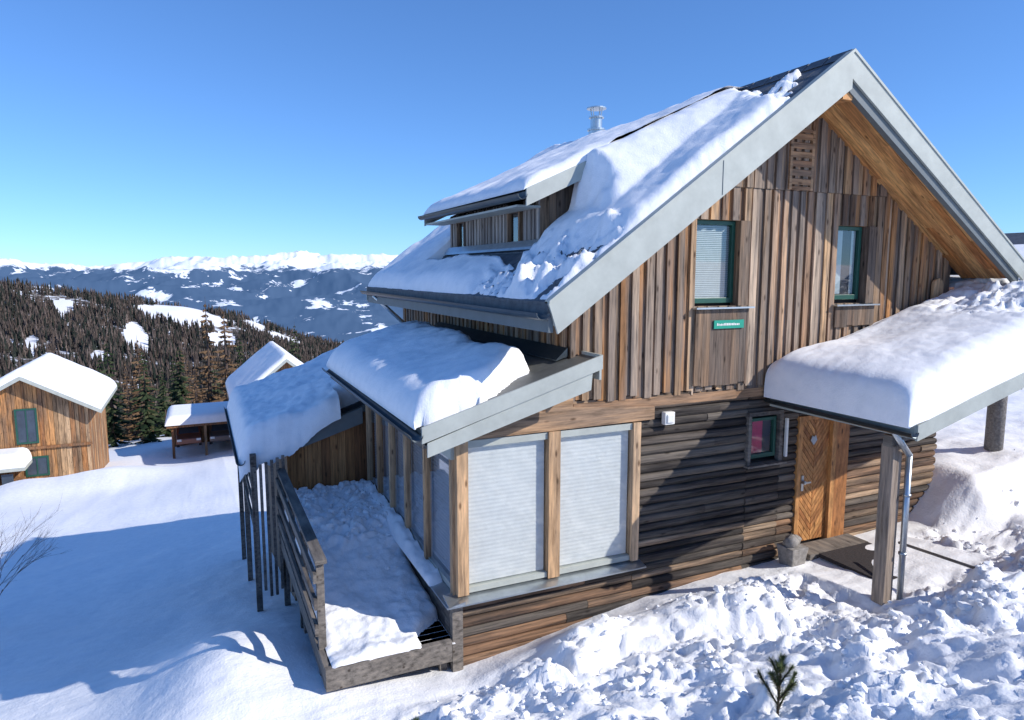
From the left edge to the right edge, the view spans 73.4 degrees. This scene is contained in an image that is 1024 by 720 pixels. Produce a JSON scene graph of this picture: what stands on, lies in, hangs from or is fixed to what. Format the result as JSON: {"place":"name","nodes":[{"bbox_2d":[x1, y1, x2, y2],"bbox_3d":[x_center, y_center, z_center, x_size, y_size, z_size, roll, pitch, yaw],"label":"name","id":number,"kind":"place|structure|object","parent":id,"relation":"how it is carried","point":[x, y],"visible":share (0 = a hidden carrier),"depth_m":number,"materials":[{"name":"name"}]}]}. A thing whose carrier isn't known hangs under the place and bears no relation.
{"place":"outdoors","nodes":[
{"label":"outdoors","id":0,"kind":"place"},
{"bbox_2d":[0,284,312,388],"bbox_3d":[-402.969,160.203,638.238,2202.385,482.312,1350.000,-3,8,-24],"label":"forested hill","id":1,"kind":"structure","parent":0,"point":[129,331],"depth_m":486.35,"materials":[{"name":"white snow"}]},
{"bbox_2d":[0,276,343,433],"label":"distant forest","id":2,"kind":"object","parent":1,"relation":"on","point":[84,339],"visible":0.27,"depth_m":411.46,"materials":[{"name":"green plant"}]},
{"bbox_2d":[0,251,402,342],"bbox_3d":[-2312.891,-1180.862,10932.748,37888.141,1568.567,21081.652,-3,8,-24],"label":"mountain range","id":3,"kind":"structure","parent":0,"point":[316,294],"depth_m":11924.46,"materials":[{"name":"white snow"}]},
{"bbox_2d":[0,388,1023,719],"bbox_3d":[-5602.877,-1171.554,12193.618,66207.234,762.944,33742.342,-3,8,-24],"label":"snow ground","id":4,"kind":"structure","parent":0,"point":[138,600],"depth_m":9.42,"materials":[{"name":"white snow"}]},
{"bbox_2d":[0,504,71,594],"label":"bare shrub","id":5,"kind":"object","parent":4,"relation":"on","point":[21,569],"visible":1,"depth_m":14.43,"materials":[{"name":"brown plant"}]},
{"bbox_2d":[0,353,116,485],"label":"neighbour chalet","id":6,"kind":"object","parent":4,"relation":"on","point":[53,422],"visible":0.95,"depth_m":40.92,"materials":[{"name":"brown wood"}]},
{"bbox_2d":[1,474,13,484],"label":"annex windows","id":7,"kind":"structure","parent":6,"relation":"in","point":[7,478],"depth_m":38.76,"materials":[{"name":"grey glass"}]},
{"bbox_2d":[16,410,47,474],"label":"windows","id":8,"kind":"structure","parent":6,"relation":"in","point":[30,414],"depth_m":40.40,"materials":[{"name":"grey glass"}]},
{"bbox_2d":[96,355,124,440],"bbox_3d":[-38.459,3.703,64.565,3.240,9.312,3.192,1,7,10],"label":"spruce tree","id":9,"kind":"object","parent":4,"relation":"on","point":[100,368],"visible":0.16,"depth_m":64.19,"materials":[{"name":"green plant"}]},
{"bbox_2d":[99,339,134,446],"bbox_3d":[-34.788,2.871,59.501,3.564,9.785,3.511,-3,8,-20],"label":"spruce tree","id":10,"kind":"object","parent":4,"relation":"on","point":[114,431],"visible":0.62,"depth_m":59.41,"materials":[{"name":"green plant"}]},
{"bbox_2d":[118,363,134,435],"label":"larch tree","id":11,"kind":"object","parent":4,"relation":"on","point":[126,377],"visible":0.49,"depth_m":81.15,"materials":[{"name":"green plant"}]},
{"bbox_2d":[121,370,140,440],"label":"larch tree","id":12,"kind":"object","parent":4,"relation":"on","point":[135,432],"visible":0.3,"depth_m":69.04,"materials":[{"name":"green plant"}]},
{"bbox_2d":[116,334,164,440],"bbox_3d":[-34.910,2.696,64.076,4.844,10.327,3.887,-4,8,-26],"label":"larch tree","id":13,"kind":"object","parent":4,"relation":"on","point":[138,367],"visible":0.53,"depth_m":63.77,"materials":[{"name":"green plant"}]},
{"bbox_2d":[129,347,158,434],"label":"larch tree","id":14,"kind":"object","parent":4,"relation":"on","point":[143,389],"visible":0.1,"depth_m":76.43,"materials":[{"name":"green plant"}]},
{"bbox_2d":[128,350,164,443],"bbox_3d":[-31.413,3.145,58.863,3.192,8.642,3.240,4,8,27],"label":"spruce tree","id":15,"kind":"object","parent":4,"relation":"on","point":[148,418],"visible":1,"depth_m":58.63,"materials":[{"name":"green plant"}]},
{"bbox_2d":[153,369,168,425],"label":"spruce tree","id":16,"kind":"object","parent":4,"relation":"on","point":[161,372],"visible":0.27,"depth_m":86.17,"materials":[{"name":"green plant"}]},
{"bbox_2d":[150,375,171,436],"bbox_3d":[-32.441,4.269,64.069,2.930,6.556,3.111,-2,8,-15],"label":"spruce tree","id":17,"kind":"object","parent":4,"relation":"on","point":[166,432],"visible":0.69,"depth_m":63.79,"materials":[{"name":"green plant"}]},
{"bbox_2d":[158,356,179,429],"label":"spruce tree","id":18,"kind":"object","parent":4,"relation":"on","point":[172,375],"visible":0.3,"depth_m":72.12,"materials":[{"name":"green plant"}]},
{"bbox_2d":[163,341,193,434],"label":"spruce tree","id":19,"kind":"object","parent":4,"relation":"on","point":[180,390],"visible":0.54,"depth_m":66.83,"materials":[{"name":"green plant"}]},
{"bbox_2d":[169,350,193,403],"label":"larch tree","id":20,"kind":"object","parent":4,"relation":"on","point":[184,381],"visible":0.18,"depth_m":79.94,"materials":[{"name":"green plant"}]},
{"bbox_2d":[176,426,201,446],"bbox_3d":[-24.777,5.608,52.722,1.720,1.449,4.244,-3,8,-24],"label":"parked car","id":21,"kind":"object","parent":4,"relation":"on","point":[188,435],"visible":0.77,"depth_m":51.36,"materials":[{"name":"paint"}]},
{"bbox_2d":[185,361,194,403],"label":"larch tree","id":22,"kind":"object","parent":4,"relation":"on","point":[190,382],"visible":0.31,"depth_m":94.74,"materials":[{"name":"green plant"}]},
{"bbox_2d":[165,401,227,458],"bbox_3d":[-24.101,5.733,53.912,5.300,4.000,5.600,-3,8,-24],"label":"carport","id":23,"kind":"object","parent":4,"relation":"on","point":[204,416],"visible":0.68,"depth_m":51.67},
{"bbox_2d":[188,363,206,403],"bbox_3d":[-29.710,3.470,64.193,2.488,7.238,3.100,6,9,39],"label":"larch tree","id":24,"kind":"object","parent":4,"relation":"on","point":[196,390],"visible":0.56,"depth_m":64.04,"materials":[{"name":"brown plant"}]},
{"bbox_2d":[197,364,207,402],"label":"larch tree","id":25,"kind":"object","parent":4,"relation":"on","point":[204,386],"visible":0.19,"depth_m":90.24,"materials":[{"name":"brown plant"}]},
{"bbox_2d":[190,304,224,402],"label":"larch tree","id":26,"kind":"object","parent":4,"relation":"on","point":[209,382],"visible":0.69,"depth_m":71.43,"materials":[{"name":"brown plant"}]},
{"bbox_2d":[207,368,224,400],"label":"spruce tree","id":27,"kind":"object","parent":4,"relation":"on","point":[214,384],"visible":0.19,"depth_m":83.13,"materials":[{"name":"green plant"}]},
{"bbox_2d":[209,424,230,443],"bbox_3d":[-22.731,5.489,53.651,1.720,1.449,4.244,-3,8,-24],"label":"parked car","id":28,"kind":"object","parent":4,"relation":"on","point":[219,432],"visible":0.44,"depth_m":52.18,"materials":[{"name":"paint"}]},
{"bbox_2d":[211,309,239,401],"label":"larch tree","id":29,"kind":"object","parent":4,"relation":"on","point":[225,356],"visible":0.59,"depth_m":69.34,"materials":[{"name":"brown plant"}]},
{"bbox_2d":[224,352,232,399],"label":"larch tree","id":30,"kind":"object","parent":4,"relation":"on","point":[230,367],"visible":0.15,"depth_m":79.99,"materials":[{"name":"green plant"}]},
{"bbox_2d":[225,338,245,400],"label":"spruce tree","id":31,"kind":"object","parent":4,"relation":"on","point":[239,351],"visible":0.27,"depth_m":74.63,"materials":[{"name":"green plant"}]},
{"bbox_2d":[225,341,303,397],"bbox_3d":[-17.045,3.304,50.540,7.000,8.670,10.400,-3,8,-24],"label":"hillside chalet","id":32,"kind":"object","parent":4,"relation":"on","point":[268,358],"visible":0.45,"depth_m":48.25,"materials":[{"name":"paint"}]},
{"bbox_2d":[285,326,302,367],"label":"spruce tree","id":33,"kind":"object","parent":4,"relation":"on","point":[295,348],"visible":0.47,"depth_m":94.28,"materials":[{"name":"green plant"}]},
{"bbox_2d":[224,48,1023,671],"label":"wooden chalet","id":34,"kind":"object","parent":4,"relation":"on","point":[542,408],"visible":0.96,"depth_m":9.95,"materials":[{"name":"brown wood"}]},
{"bbox_2d":[275,468,455,691],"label":"wooden deck","id":35,"kind":"structure","parent":34,"relation":"attached to","point":[368,611],"depth_m":9.55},
{"bbox_2d":[456,211,522,246],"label":"dormer window frames","id":36,"kind":"structure","parent":34,"relation":"in","point":[520,213],"depth_m":10.96,"materials":[{"name":"brown wood"}]},
{"bbox_2d":[694,220,861,458],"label":"window frames","id":37,"kind":"structure","parent":34,"relation":"in","point":[732,224],"depth_m":10.59,"materials":[{"name":"grey metal"}]},
{"bbox_2d":[798,418,830,540],"bbox_3d":[4.882,1.943,11.219,0.660,2.030,0.065,-3,8,-24],"label":"door leaf","id":38,"kind":"structure","parent":34,"relation":"in","point":[814,465],"depth_m":11.20,"materials":[{"name":"brown wood"}]},
{"bbox_2d":[753,652,800,715],"bbox_3d":[2.272,2.771,5.759,0.430,0.684,0.385,-3,8,-24],"label":"pine sapling","id":39,"kind":"object","parent":4,"relation":"on","point":[778,679],"visible":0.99,"depth_m":5.75,"materials":[{"name":"green plant"}]},
{"bbox_2d":[777,533,808,566],"bbox_3d":[4.375,2.960,10.723,0.336,0.518,0.336,-3,8,-24],"label":"flower pot","id":40,"kind":"object","parent":4,"relation":"on","point":[792,551],"visible":0.97,"depth_m":10.62,"materials":[{"name":"stone"}]},
{"bbox_2d":[819,542,896,578],"bbox_3d":[5.534,3.089,10.487,1.100,0.060,1.100,-3,8,-24],"label":"door mat","id":41,"kind":"object","parent":4,"relation":"on","point":[858,558],"depth_m":10.59,"materials":[{"name":"grey rubber"}]},
{"bbox_2d":[764,244,1023,605],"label":"entrance canopy","id":42,"kind":"object","parent":4,"relation":"on","point":[939,359],"visible":0.84,"depth_m":9.12,"materials":[{"name":"white wood"}]},
{"bbox_2d":[898,541,974,568],"bbox_3d":[6.047,2.726,9.070,0.044,0.304,2.339,-2,8,-15],"label":"snow pole","id":43,"kind":"object","parent":4,"relation":"on","point":[942,557],"visible":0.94,"depth_m":9.49,"materials":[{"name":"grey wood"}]},
{"bbox_2d":[1004,232,1023,244],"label":"neighbour chalet","id":44,"kind":"object","parent":4,"relation":"on","point":[1015,238],"depth_m":25.68,"materials":[{"name":"grey wood"}]},
{"bbox_2d":[0,0,1023,266],"label":"sky","id":45,"kind":"structure","parent":0,"point":[131,130],"materials":[{"name":"blue"}]}
]}

